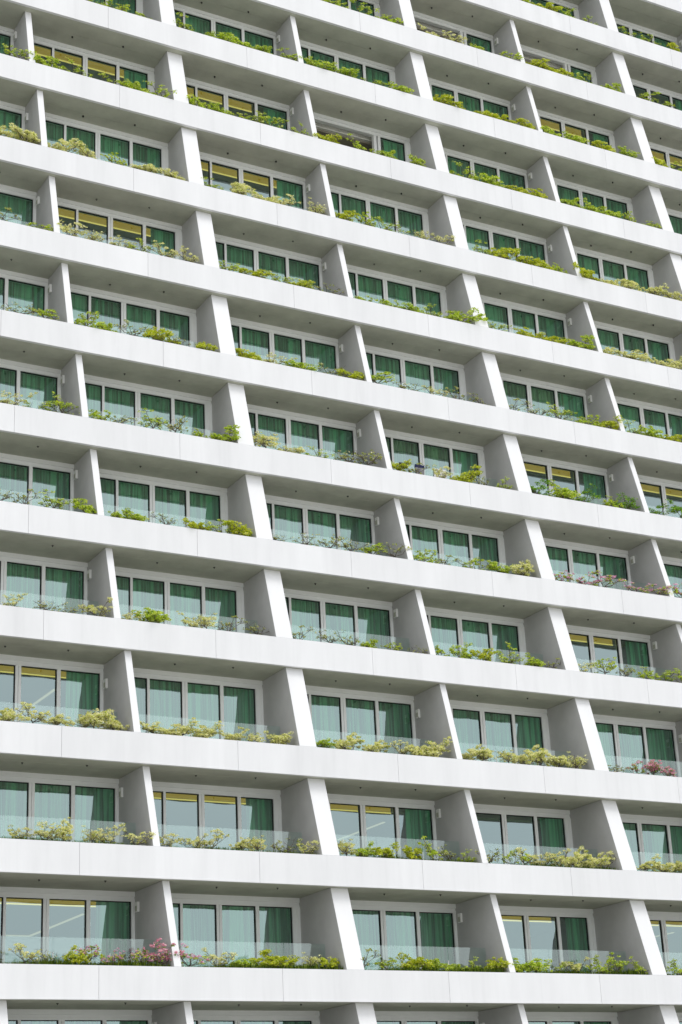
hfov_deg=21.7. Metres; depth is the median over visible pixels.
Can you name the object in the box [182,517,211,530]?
shrub
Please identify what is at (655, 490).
window
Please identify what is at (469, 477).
shrub
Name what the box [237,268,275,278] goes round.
shrub
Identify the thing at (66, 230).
shrub
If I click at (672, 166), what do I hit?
shrub
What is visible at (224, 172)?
window
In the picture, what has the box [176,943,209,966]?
flowering shrub
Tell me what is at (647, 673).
shrub
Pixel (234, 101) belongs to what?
window
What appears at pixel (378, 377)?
shrub
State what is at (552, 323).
window
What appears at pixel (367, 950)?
shrub
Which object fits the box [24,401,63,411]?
shrub
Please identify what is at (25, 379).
window
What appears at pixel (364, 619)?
window
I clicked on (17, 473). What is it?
window
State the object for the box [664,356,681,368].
shrub
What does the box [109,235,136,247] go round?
shrub
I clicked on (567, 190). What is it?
window
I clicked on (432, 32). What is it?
shrub
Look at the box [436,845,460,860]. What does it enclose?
shrub
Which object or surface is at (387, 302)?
shrub
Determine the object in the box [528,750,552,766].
shrub
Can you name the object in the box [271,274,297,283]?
shrub
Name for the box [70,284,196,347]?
window
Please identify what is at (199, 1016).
window
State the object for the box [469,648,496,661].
shrub
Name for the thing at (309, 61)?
shrub
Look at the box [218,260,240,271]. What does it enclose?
shrub
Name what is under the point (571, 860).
shrub
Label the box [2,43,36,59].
shrub
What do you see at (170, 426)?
shrub
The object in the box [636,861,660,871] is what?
shrub
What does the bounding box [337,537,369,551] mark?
shrub
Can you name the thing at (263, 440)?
shrub
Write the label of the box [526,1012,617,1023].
window
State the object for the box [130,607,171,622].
shrub
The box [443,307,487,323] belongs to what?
shrub
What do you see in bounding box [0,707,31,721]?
shrub
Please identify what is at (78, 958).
shrub
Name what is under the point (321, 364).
shrub
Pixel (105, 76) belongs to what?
shrub
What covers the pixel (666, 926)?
window
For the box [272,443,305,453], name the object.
shrub
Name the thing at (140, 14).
shrub
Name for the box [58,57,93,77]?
shrub
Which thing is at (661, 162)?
shrub
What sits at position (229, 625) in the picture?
shrub
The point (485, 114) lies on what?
shrub
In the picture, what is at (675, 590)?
flowering shrub
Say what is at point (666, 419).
window
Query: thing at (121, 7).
shrub
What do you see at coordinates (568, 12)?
shrub
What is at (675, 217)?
window
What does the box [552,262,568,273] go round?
shrub
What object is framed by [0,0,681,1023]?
hotel building
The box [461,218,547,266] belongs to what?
window
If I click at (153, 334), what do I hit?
shrub
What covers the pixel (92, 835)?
shrub
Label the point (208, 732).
shrub
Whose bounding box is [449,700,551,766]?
window
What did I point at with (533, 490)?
shrub
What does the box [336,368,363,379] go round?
shrub
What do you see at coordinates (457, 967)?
shrub
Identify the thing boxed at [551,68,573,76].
shrub
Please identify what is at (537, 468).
window
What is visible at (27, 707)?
shrub
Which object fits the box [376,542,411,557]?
shrub
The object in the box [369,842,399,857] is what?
shrub
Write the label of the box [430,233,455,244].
shrub
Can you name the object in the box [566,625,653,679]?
window
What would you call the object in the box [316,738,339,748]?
shrub
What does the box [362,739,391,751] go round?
shrub
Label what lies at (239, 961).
shrub
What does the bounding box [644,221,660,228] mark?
shrub
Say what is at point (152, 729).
shrub
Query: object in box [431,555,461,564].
shrub
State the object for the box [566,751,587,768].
shrub
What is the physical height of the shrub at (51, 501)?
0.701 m
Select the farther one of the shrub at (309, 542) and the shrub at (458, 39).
the shrub at (458, 39)
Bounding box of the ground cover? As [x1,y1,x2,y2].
[0,835,680,974]
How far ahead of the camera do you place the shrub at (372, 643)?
55.56 m
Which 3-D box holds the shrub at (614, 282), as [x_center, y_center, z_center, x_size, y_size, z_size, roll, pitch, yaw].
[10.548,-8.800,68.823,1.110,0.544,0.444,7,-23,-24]
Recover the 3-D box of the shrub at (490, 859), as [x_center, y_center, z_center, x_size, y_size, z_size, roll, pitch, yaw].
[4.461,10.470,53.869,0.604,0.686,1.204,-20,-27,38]
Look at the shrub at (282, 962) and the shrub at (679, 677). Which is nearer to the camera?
the shrub at (282, 962)
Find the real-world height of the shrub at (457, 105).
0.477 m
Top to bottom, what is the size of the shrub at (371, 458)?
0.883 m
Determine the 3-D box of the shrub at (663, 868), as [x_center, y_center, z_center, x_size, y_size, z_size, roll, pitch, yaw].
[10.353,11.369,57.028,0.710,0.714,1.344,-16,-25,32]
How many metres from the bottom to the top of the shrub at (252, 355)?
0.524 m
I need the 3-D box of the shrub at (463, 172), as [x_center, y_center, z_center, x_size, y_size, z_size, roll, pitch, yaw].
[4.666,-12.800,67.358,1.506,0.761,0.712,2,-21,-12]
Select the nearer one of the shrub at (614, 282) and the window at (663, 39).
the shrub at (614, 282)
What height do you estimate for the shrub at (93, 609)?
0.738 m
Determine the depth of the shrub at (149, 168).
59.63 m
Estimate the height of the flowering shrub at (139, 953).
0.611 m
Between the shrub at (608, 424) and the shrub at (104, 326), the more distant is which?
the shrub at (608, 424)
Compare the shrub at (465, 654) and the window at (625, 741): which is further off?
the window at (625, 741)
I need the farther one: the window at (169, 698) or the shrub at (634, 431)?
the shrub at (634, 431)
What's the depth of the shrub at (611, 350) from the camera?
66.93 m
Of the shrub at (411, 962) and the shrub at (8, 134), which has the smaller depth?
the shrub at (411, 962)
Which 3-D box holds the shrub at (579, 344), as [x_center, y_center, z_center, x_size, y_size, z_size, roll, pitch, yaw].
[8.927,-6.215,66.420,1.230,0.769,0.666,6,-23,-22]
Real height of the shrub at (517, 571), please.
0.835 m
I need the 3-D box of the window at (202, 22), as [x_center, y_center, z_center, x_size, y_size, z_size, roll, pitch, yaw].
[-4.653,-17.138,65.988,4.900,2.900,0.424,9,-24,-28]
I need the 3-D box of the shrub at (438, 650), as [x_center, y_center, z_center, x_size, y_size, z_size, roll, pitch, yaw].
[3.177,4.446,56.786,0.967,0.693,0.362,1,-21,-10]
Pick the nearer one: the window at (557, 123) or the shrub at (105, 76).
the shrub at (105, 76)
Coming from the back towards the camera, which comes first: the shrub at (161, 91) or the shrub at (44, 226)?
the shrub at (161, 91)
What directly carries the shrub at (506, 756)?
on the hotel building
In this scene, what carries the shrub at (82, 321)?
on the hotel building
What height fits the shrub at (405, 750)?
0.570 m
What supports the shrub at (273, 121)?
on the hotel building
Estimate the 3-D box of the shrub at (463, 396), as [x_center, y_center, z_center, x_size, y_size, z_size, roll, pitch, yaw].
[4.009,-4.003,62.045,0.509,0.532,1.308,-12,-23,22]
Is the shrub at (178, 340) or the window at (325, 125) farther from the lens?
the window at (325, 125)
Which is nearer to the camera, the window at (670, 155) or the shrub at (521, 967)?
the shrub at (521, 967)
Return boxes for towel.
[433,468,446,478]
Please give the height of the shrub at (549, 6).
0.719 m
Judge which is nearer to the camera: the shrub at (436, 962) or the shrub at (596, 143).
the shrub at (436, 962)
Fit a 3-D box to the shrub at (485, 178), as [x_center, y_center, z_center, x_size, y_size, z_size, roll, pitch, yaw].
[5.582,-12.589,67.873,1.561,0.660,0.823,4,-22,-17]
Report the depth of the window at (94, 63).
62.82 m
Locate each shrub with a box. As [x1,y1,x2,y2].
[0,125,16,138]
[0,206,21,220]
[0,302,40,313]
[0,390,37,406]
[0,489,13,500]
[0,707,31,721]
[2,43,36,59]
[2,593,27,606]
[7,824,32,838]
[8,943,41,963]
[9,123,40,143]
[11,487,39,503]
[15,702,51,722]
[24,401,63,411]
[26,222,52,230]
[30,307,58,320]
[33,54,60,67]
[33,599,67,611]
[33,817,70,840]
[36,489,69,508]
[38,949,59,961]
[42,713,74,726]
[42,821,73,841]
[47,138,84,152]
[49,391,78,414]
[52,604,77,612]
[57,219,87,236]
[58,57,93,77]
[62,945,94,963]
[69,140,96,158]
[70,498,96,513]
[70,708,115,727]
[70,944,102,960]
[74,311,99,328]
[78,597,113,616]
[79,409,110,419]
[81,825,114,842]
[84,226,112,241]
[94,321,118,332]
[96,823,125,843]
[97,718,129,730]
[98,73,127,83]
[100,152,126,165]
[100,948,126,964]
[105,0,129,11]
[107,415,136,423]
[107,509,130,518]
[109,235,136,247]
[113,319,149,336]
[118,80,156,94]
[120,827,155,844]
[121,610,144,620]
[124,508,149,520]
[127,238,155,252]
[128,163,162,173]
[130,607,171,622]
[130,948,163,963]
[135,11,150,18]
[138,407,168,429]
[139,720,169,734]
[141,938,184,965]
[142,326,180,344]
[143,80,176,97]
[146,240,179,258]
[148,512,177,524]
[155,415,188,432]
[157,167,186,180]
[159,833,180,846]
[164,717,202,735]
[167,334,190,345]
[173,12,194,30]
[175,246,199,263]
[176,611,198,627]
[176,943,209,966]
[177,833,208,847]
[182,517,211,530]
[185,613,217,628]
[187,94,210,109]
[191,721,224,737]
[192,428,207,437]
[193,829,229,847]
[195,341,218,350]
[201,176,223,189]
[201,947,237,965]
[205,30,225,40]
[205,518,230,533]
[209,102,234,114]
[209,425,240,441]
[215,615,246,631]
[216,32,249,46]
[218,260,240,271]
[219,730,244,740]
[223,520,252,536]
[228,839,256,850]
[229,959,257,967]
[230,181,262,198]
[235,348,261,360]
[236,112,269,123]
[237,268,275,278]
[238,726,265,741]
[240,835,266,849]
[242,620,268,634]
[246,42,272,53]
[246,955,282,967]
[252,431,280,448]
[253,196,287,204]
[255,110,288,127]
[255,949,300,967]
[262,352,297,364]
[263,730,293,744]
[269,193,300,206]
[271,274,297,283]
[271,838,299,852]
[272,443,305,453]
[273,533,292,540]
[277,47,301,60]
[282,360,319,370]
[286,279,314,288]
[291,120,309,135]
[292,532,319,544]
[292,625,313,639]
[296,838,319,853]
[300,952,331,965]
[303,56,337,71]
[305,446,334,457]
[306,197,326,214]
[308,362,349,375]
[312,630,340,642]
[313,283,343,294]
[314,133,341,143]
[315,534,346,547]
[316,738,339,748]
[319,957,339,968]
[322,0,348,7]
[331,63,358,78]
[333,449,371,463]
[333,732,364,749]
[334,630,358,645]
[335,210,358,221]
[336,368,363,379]
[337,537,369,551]
[337,839,356,855]
[345,133,374,152]
[347,0,379,14]
[350,450,381,465]
[351,841,376,856]
[353,211,375,225]
[353,295,373,301]
[358,639,377,647]
[359,542,385,554]
[361,77,390,86]
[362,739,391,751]
[362,948,380,966]
[364,216,396,230]
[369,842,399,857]
[370,371,396,383]
[373,150,397,159]
[373,957,399,969]
[374,297,399,306]
[375,14,403,23]
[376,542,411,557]
[380,642,401,650]
[383,224,415,234]
[388,81,413,93]
[390,740,410,754]
[391,382,431,390]
[391,459,411,471]
[396,952,434,970]
[397,302,425,313]
[402,845,422,859]
[404,741,426,755]
[407,645,426,653]
[408,154,425,166]
[408,463,429,473]
[413,549,439,563]
[414,230,428,239]
[416,958,456,970]
[417,836,447,860]
[418,23,438,36]
[421,385,448,395]
[422,303,442,316]
[423,736,452,756]
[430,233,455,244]
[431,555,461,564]
[432,94,462,105]
[432,464,452,477]
[435,645,453,655]
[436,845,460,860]
[439,30,467,43]
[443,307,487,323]
[445,386,464,400]
[445,964,466,971]
[449,101,465,109]
[449,161,481,178]
[449,641,472,658]
[450,465,482,482]
[455,558,498,570]
[457,849,476,861]
[462,744,487,759]
[463,957,480,969]
[467,392,486,404]
[469,43,484,49]
[469,172,504,186]
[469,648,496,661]
[471,748,496,760]
[472,239,492,254]
[474,110,493,115]
[474,474,490,484]
[475,848,502,862]
[484,110,516,123]
[484,956,517,970]
[486,560,510,573]
[487,322,511,330]
[488,247,524,259]
[490,749,515,762]
[496,478,513,488]
[496,642,524,663]
[496,849,530,864]
[499,50,523,59]
[503,185,533,195]
[508,398,530,410]
[509,559,534,576]
[510,744,547,764]
[512,327,533,336]
[512,847,535,864]
[512,958,530,972]
[515,118,535,129]
[515,256,553,269]
[522,405,551,414]
[523,958,552,972]
[524,652,545,666]
[526,58,551,70]
[528,188,547,198]
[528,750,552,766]
[529,850,564,865]
[530,2,563,11]
[530,479,551,494]
[532,332,569,344]
[540,125,561,136]
[543,848,570,866]
[545,657,560,668]
[546,402,577,419]
[547,753,570,767]
[548,479,580,499]
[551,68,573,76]
[551,961,580,971]
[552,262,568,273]
[554,570,575,581]
[558,7,576,18]
[559,956,589,971]
[560,197,583,207]
[562,131,589,142]
[563,846,591,866]
[565,334,595,349]
[565,484,600,501]
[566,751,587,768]
[568,415,601,426]
[572,261,601,281]
[573,72,592,83]
[576,574,595,584]
[577,662,595,671]
[577,852,610,868]
[583,198,597,211]
[585,954,612,972]
[588,570,625,586]
[591,140,615,152]
[591,657,616,673]
[595,415,624,429]
[595,850,617,867]
[596,206,622,217]
[599,278,622,286]
[600,82,621,92]
[602,347,621,355]
[602,495,623,507]
[604,952,627,972]
[608,764,631,771]
[614,492,639,509]
[616,349,649,360]
[616,665,635,676]
[617,26,640,35]
[617,146,639,157]
[620,279,643,291]
[621,582,650,592]
[622,211,635,221]
[623,420,642,433]
[626,760,644,773]
[626,956,646,974]
[636,499,675,514]
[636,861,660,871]
[637,667,659,679]
[638,92,661,101]
[639,425,662,438]
[640,34,658,43]
[640,352,666,365]
[641,286,664,296]
[643,759,662,774]
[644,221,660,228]
[645,583,671,594]
[651,156,668,167]
[652,854,675,872]
[653,668,681,681]
[654,99,675,106]
[656,764,676,776]
[658,283,681,300]
[659,434,681,442]
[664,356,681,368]
[665,959,681,974]
[666,42,679,51]
[666,583,681,597]
[669,500,681,517]
[670,161,681,170]
[671,861,681,872]
[673,670,681,682]
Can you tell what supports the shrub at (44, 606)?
on the hotel building
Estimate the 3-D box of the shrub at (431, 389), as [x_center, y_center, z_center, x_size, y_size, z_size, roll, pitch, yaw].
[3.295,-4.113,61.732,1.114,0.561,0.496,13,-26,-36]
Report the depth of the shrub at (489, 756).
55.50 m
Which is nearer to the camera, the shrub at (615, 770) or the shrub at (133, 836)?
the shrub at (133, 836)
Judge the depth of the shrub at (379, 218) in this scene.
63.94 m
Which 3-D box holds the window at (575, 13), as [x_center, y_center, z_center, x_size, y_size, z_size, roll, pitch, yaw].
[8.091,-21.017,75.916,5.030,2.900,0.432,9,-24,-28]
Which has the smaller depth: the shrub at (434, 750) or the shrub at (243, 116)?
the shrub at (434, 750)
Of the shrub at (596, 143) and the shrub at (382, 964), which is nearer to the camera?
the shrub at (382, 964)
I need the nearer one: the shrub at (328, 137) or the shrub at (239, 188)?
the shrub at (239, 188)
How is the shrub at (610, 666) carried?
on the hotel building
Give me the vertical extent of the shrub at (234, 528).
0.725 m
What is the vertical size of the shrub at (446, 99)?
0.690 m
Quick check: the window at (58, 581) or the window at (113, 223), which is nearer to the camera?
the window at (58, 581)
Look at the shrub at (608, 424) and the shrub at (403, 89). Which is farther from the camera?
the shrub at (403, 89)
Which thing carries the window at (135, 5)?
in the hotel building
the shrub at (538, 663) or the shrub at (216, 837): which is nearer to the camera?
the shrub at (216, 837)
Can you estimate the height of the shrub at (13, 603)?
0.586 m
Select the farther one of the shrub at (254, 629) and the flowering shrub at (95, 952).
the shrub at (254, 629)
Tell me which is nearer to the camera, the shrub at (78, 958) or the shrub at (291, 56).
the shrub at (78, 958)
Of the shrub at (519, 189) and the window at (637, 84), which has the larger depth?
the window at (637, 84)
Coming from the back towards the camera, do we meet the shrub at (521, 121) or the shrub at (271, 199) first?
the shrub at (521, 121)
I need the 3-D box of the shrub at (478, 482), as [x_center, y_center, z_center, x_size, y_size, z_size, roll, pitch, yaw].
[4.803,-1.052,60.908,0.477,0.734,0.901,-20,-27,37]
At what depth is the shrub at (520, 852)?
54.48 m
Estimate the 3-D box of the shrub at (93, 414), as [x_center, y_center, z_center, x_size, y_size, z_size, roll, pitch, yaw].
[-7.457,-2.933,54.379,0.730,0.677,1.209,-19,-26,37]
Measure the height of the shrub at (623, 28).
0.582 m
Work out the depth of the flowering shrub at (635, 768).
58.46 m
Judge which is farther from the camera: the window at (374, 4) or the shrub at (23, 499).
the window at (374, 4)
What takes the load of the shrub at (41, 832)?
on the hotel building
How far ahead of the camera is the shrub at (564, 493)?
62.40 m
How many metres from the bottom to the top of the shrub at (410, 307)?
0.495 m
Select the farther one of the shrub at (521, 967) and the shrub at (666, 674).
the shrub at (666, 674)
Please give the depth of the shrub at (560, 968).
53.44 m
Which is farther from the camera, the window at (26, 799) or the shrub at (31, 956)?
the window at (26, 799)
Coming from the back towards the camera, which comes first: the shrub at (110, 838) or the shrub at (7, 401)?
the shrub at (7, 401)
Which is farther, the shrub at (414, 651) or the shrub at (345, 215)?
the shrub at (345, 215)
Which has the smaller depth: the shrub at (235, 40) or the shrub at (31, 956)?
the shrub at (31, 956)
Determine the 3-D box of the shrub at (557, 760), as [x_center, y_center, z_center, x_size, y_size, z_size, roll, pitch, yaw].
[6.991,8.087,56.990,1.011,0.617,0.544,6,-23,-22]
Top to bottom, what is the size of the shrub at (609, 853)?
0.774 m
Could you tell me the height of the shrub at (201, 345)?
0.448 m
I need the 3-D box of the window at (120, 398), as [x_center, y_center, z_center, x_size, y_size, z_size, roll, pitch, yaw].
[-6.506,-2.721,57.148,5.030,2.900,0.426,9,-24,-28]
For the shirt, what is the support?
hanging from the hotel building
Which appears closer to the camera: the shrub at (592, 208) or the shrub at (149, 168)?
the shrub at (149, 168)
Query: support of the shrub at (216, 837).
on the hotel building
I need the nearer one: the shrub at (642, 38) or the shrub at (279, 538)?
the shrub at (279, 538)
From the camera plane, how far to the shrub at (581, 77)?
73.08 m
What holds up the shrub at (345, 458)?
on the hotel building
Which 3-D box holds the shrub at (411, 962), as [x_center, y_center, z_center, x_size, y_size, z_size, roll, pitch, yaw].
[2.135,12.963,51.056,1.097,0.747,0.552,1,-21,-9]
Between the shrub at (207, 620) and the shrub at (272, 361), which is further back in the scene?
the shrub at (272, 361)
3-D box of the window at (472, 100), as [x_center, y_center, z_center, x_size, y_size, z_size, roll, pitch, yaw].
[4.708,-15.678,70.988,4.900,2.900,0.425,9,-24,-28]
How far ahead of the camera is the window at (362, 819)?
55.97 m
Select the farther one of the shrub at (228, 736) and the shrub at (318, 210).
the shrub at (318, 210)
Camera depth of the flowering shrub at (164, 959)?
47.38 m
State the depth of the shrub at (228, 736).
51.50 m
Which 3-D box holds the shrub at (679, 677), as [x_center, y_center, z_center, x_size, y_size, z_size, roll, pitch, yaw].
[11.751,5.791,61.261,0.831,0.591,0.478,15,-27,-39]
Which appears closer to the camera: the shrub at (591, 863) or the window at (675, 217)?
the shrub at (591, 863)
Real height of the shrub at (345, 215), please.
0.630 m
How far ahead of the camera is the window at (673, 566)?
65.94 m
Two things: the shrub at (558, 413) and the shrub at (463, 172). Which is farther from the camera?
the shrub at (463, 172)
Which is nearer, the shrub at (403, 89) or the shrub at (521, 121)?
the shrub at (403, 89)
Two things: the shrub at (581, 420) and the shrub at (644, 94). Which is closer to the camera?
the shrub at (581, 420)
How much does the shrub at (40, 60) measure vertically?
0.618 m
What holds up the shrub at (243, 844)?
on the hotel building
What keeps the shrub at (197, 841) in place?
on the hotel building
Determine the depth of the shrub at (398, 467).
59.37 m
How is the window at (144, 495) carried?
in the hotel building
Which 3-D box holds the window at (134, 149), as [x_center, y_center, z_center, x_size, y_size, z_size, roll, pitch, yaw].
[-8.307,-11.887,60.899,5.030,2.900,0.427,9,-24,-28]
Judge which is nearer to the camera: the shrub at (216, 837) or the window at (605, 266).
the shrub at (216, 837)
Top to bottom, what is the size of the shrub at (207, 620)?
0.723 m
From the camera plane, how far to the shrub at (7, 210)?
56.05 m
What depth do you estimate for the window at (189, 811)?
53.40 m
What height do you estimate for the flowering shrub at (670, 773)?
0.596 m
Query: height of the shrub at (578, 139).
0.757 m
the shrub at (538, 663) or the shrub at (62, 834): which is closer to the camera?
the shrub at (62, 834)
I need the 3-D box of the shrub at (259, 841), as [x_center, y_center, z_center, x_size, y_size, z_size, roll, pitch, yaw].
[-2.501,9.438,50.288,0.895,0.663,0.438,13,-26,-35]
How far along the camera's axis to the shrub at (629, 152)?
72.43 m
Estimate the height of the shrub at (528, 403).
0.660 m
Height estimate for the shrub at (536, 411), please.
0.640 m
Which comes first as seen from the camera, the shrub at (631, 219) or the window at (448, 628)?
the window at (448, 628)
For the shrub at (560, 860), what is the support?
on the hotel building
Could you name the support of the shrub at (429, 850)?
on the hotel building
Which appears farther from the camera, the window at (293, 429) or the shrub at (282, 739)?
the window at (293, 429)
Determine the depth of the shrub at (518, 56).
71.47 m
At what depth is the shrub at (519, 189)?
68.40 m
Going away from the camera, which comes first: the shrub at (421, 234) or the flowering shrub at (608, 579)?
the flowering shrub at (608, 579)
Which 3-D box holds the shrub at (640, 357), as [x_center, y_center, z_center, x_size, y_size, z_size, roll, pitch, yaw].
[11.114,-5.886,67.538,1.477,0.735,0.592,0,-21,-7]
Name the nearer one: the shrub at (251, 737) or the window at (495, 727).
the shrub at (251, 737)
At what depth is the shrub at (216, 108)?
62.50 m
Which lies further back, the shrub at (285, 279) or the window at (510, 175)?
the window at (510, 175)
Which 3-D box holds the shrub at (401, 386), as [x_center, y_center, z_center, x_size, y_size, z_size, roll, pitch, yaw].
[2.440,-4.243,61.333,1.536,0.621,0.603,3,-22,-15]
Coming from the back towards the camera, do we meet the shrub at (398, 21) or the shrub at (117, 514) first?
the shrub at (398, 21)
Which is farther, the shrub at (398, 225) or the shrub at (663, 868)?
the shrub at (398, 225)
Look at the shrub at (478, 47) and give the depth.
70.69 m
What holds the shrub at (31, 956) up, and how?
on the hotel building
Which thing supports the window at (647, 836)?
in the hotel building
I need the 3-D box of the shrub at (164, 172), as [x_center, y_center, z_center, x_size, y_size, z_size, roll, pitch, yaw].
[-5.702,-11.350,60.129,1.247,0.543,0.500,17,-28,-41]
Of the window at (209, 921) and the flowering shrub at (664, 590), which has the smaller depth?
the window at (209, 921)
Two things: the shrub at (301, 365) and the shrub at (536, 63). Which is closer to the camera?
the shrub at (301, 365)
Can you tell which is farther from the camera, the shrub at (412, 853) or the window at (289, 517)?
the window at (289, 517)
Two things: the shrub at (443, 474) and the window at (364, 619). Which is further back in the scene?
the shrub at (443, 474)
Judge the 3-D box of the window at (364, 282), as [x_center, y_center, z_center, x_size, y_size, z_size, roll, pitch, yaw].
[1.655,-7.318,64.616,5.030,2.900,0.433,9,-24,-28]
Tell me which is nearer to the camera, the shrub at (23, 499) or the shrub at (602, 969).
the shrub at (23, 499)
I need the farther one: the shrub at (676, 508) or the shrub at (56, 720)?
the shrub at (676, 508)
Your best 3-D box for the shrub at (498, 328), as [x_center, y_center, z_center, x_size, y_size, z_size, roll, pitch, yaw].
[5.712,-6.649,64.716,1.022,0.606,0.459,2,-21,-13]
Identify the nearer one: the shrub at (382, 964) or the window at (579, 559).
the shrub at (382, 964)
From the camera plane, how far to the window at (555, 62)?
75.37 m
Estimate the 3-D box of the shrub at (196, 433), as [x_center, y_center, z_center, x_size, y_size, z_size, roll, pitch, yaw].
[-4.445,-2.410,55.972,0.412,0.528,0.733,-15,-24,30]
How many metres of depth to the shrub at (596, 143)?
71.91 m
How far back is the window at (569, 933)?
57.23 m
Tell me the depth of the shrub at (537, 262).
67.04 m
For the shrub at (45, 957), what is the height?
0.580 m
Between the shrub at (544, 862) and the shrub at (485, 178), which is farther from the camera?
the shrub at (485, 178)
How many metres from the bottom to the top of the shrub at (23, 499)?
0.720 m
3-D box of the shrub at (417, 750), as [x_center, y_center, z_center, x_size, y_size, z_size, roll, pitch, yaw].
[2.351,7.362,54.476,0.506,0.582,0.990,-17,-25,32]
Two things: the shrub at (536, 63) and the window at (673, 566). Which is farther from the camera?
the shrub at (536, 63)
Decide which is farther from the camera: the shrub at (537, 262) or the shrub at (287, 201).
the shrub at (537, 262)
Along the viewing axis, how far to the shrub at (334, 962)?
49.67 m
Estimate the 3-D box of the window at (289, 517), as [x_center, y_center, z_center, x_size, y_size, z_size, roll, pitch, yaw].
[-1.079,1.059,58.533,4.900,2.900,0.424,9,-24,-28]
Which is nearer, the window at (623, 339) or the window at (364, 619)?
the window at (364, 619)
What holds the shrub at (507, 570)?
on the hotel building
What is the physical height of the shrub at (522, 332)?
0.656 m
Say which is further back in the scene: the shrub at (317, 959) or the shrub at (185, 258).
the shrub at (185, 258)
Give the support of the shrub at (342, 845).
on the hotel building
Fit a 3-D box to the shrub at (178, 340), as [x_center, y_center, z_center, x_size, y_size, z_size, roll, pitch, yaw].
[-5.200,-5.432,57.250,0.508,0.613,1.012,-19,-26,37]
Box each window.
[0,26,13,55]
[0,101,24,139]
[0,184,36,227]
[0,269,47,318]
[0,359,60,412]
[0,453,73,510]
[0,551,87,614]
[0,654,103,728]
[0,771,118,843]
[0,887,134,964]
[7,1009,151,1023]
[33,35,154,92]
[45,112,167,174]
[57,197,181,259]
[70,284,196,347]
[84,374,211,437]
[87,0,142,15]
[99,468,227,532]
[114,566,244,632]
[133,668,263,742]
[151,781,282,851]
[171,893,301,967]
[173,2,275,54]
[185,77,289,130]
[192,1010,319,1023]
[199,151,306,209]
[214,234,322,290]
[230,317,338,375]
[247,404,357,461]
[265,495,375,554]
[283,588,394,649]
[299,39,395,87]
[305,685,415,754]
[313,112,410,161]
[326,0,379,17]
[327,794,437,860]
[329,184,429,239]
[346,264,447,317]
[350,900,458,970]
[364,345,466,400]
[374,1011,478,1023]
[383,429,486,485]
[403,516,505,571]
[412,10,493,52]
[424,606,527,665]
[428,77,510,119]
[443,148,527,189]
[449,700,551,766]
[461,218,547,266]
[473,804,573,866]
[480,295,567,344]
[499,906,598,973]
[500,373,587,422]
[520,44,596,84]
[521,454,609,505]
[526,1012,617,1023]
[527,0,579,19]
[537,109,615,151]
[543,538,631,590]
[553,177,633,220]
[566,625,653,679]
[573,246,654,292]
[593,320,675,365]
[593,714,680,776]
[614,17,677,48]
[615,396,681,439]
[620,814,681,872]
[630,78,681,110]
[637,474,681,517]
[647,911,681,974]
[648,142,681,169]
[661,556,681,597]
[666,208,681,233]
[676,1013,681,1023]
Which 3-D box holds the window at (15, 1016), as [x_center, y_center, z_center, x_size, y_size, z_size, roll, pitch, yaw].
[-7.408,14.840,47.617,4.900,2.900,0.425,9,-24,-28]
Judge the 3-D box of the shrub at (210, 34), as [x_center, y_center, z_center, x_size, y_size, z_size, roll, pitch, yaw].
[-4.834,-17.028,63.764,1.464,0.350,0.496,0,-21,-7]
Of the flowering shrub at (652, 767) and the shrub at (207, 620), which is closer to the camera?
the shrub at (207, 620)
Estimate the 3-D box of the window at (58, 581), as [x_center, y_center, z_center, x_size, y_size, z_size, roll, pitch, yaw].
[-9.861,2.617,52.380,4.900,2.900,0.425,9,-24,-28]
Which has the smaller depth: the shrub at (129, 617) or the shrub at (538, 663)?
the shrub at (129, 617)
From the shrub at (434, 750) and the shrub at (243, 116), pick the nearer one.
the shrub at (434, 750)
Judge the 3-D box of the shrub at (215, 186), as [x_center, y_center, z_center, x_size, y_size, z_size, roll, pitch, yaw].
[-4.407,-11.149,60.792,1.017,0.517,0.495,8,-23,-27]
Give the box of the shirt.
[414,464,423,474]
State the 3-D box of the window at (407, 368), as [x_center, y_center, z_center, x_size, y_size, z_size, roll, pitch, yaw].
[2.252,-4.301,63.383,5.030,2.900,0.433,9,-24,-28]
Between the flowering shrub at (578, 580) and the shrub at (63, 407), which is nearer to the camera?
the shrub at (63, 407)
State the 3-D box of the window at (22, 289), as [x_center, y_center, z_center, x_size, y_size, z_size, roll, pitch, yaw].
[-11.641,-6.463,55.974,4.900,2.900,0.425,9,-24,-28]
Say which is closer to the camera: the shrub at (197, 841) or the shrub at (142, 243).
the shrub at (197, 841)
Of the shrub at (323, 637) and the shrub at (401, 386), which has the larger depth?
the shrub at (401, 386)
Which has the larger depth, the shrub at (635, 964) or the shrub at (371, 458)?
the shrub at (371, 458)
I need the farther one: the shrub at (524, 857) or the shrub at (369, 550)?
the shrub at (369, 550)
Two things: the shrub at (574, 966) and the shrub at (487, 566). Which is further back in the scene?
the shrub at (487, 566)
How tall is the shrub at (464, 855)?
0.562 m
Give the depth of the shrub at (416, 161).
66.41 m
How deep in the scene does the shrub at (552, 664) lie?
58.76 m
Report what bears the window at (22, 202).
in the hotel building
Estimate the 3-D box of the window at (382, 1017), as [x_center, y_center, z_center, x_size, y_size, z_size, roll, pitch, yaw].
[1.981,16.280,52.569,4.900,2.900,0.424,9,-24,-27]
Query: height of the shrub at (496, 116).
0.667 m
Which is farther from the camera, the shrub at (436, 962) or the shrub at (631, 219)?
the shrub at (631, 219)
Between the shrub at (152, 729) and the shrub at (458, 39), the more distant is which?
the shrub at (458, 39)
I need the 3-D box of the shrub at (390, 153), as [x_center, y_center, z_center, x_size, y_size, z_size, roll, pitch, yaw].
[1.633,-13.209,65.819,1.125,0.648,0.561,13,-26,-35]
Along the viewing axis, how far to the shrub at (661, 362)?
67.87 m

